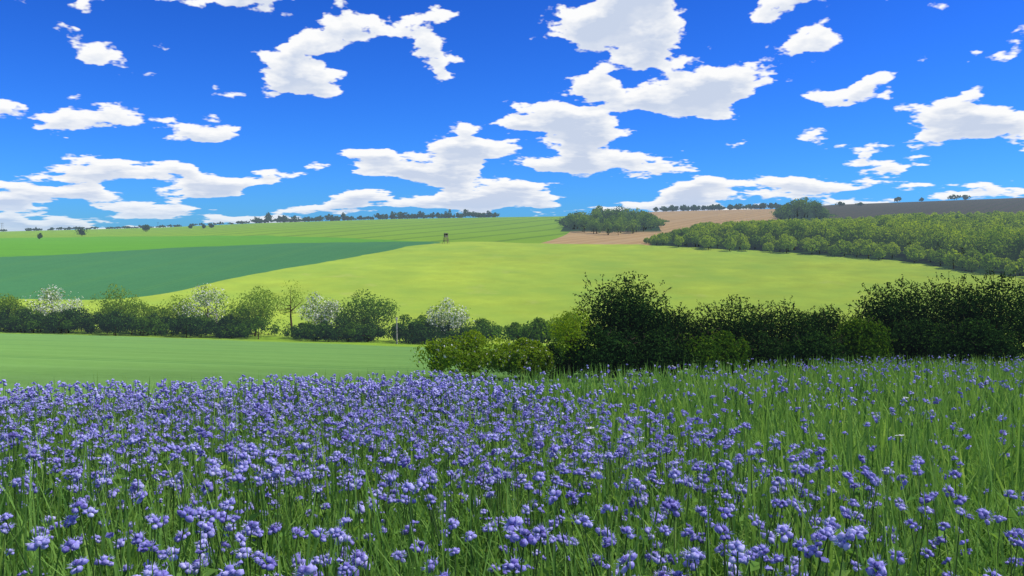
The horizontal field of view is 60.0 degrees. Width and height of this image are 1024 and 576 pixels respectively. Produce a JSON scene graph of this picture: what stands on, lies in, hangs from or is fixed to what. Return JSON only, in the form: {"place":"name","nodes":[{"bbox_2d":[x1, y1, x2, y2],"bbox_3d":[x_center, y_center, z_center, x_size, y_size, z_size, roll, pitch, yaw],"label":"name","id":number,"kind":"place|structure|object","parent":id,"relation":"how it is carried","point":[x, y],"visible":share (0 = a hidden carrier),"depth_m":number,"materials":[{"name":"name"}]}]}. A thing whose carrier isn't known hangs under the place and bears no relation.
{"place":"outdoors","nodes":[
{"label":"outdoors","id":0,"kind":"place"},
{"bbox_2d":[0,198,1023,418],"bbox_3d":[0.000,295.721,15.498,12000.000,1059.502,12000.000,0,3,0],"label":"terrain","id":1,"kind":"structure","parent":0,"point":[503,271],"depth_m":292.88,"materials":[{"name":"green plant"}]},
{"bbox_2d":[0,281,587,344],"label":"valley hedgerow trees","id":2,"kind":"object","parent":1,"relation":"on","point":[232,323],"visible":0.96,"depth_m":186.39,"materials":[{"name":"green plant"}]},
{"bbox_2d":[395,317,397,343],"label":"power pole","id":3,"kind":"object","parent":1,"relation":"on","point":[396,318],"visible":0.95,"depth_m":169.01,"materials":[{"name":"concrete"}]},
{"bbox_2d":[443,233,448,243],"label":"hunting stand","id":4,"kind":"object","parent":1,"relation":"on","point":[446,235],"visible":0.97,"depth_m":407.24,"materials":[{"name":"brown wood"}]},
{"bbox_2d":[0,194,970,238],"bbox_3d":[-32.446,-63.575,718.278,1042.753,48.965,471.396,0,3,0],"label":"distant trees","id":5,"kind":"object","parent":1,"relation":"on","point":[597,219],"visible":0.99,"depth_m":659.97,"materials":[{"name":"green plant"}]},
{"bbox_2d":[0,351,1023,575],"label":"flower meadow","id":6,"kind":"structure","parent":1,"relation":"on","point":[877,468],"depth_m":5.75,"materials":[{"name":"plant"}]},
{"bbox_2d":[409,267,1023,381],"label":"hedge","id":7,"kind":"object","parent":1,"relation":"on","point":[628,329],"visible":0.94,"depth_m":33.76,"materials":[{"name":"green plant"}]},
{"bbox_2d":[643,210,1023,275],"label":"forest","id":8,"kind":"object","parent":1,"relation":"on","point":[993,239],"visible":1,"depth_m":364.16,"materials":[{"name":"green plant"}]},
{"bbox_2d":[0,0,1023,231],"label":"sky","id":9,"kind":"structure","parent":0,"point":[114,113],"materials":[{"name":"blue"}]}
]}

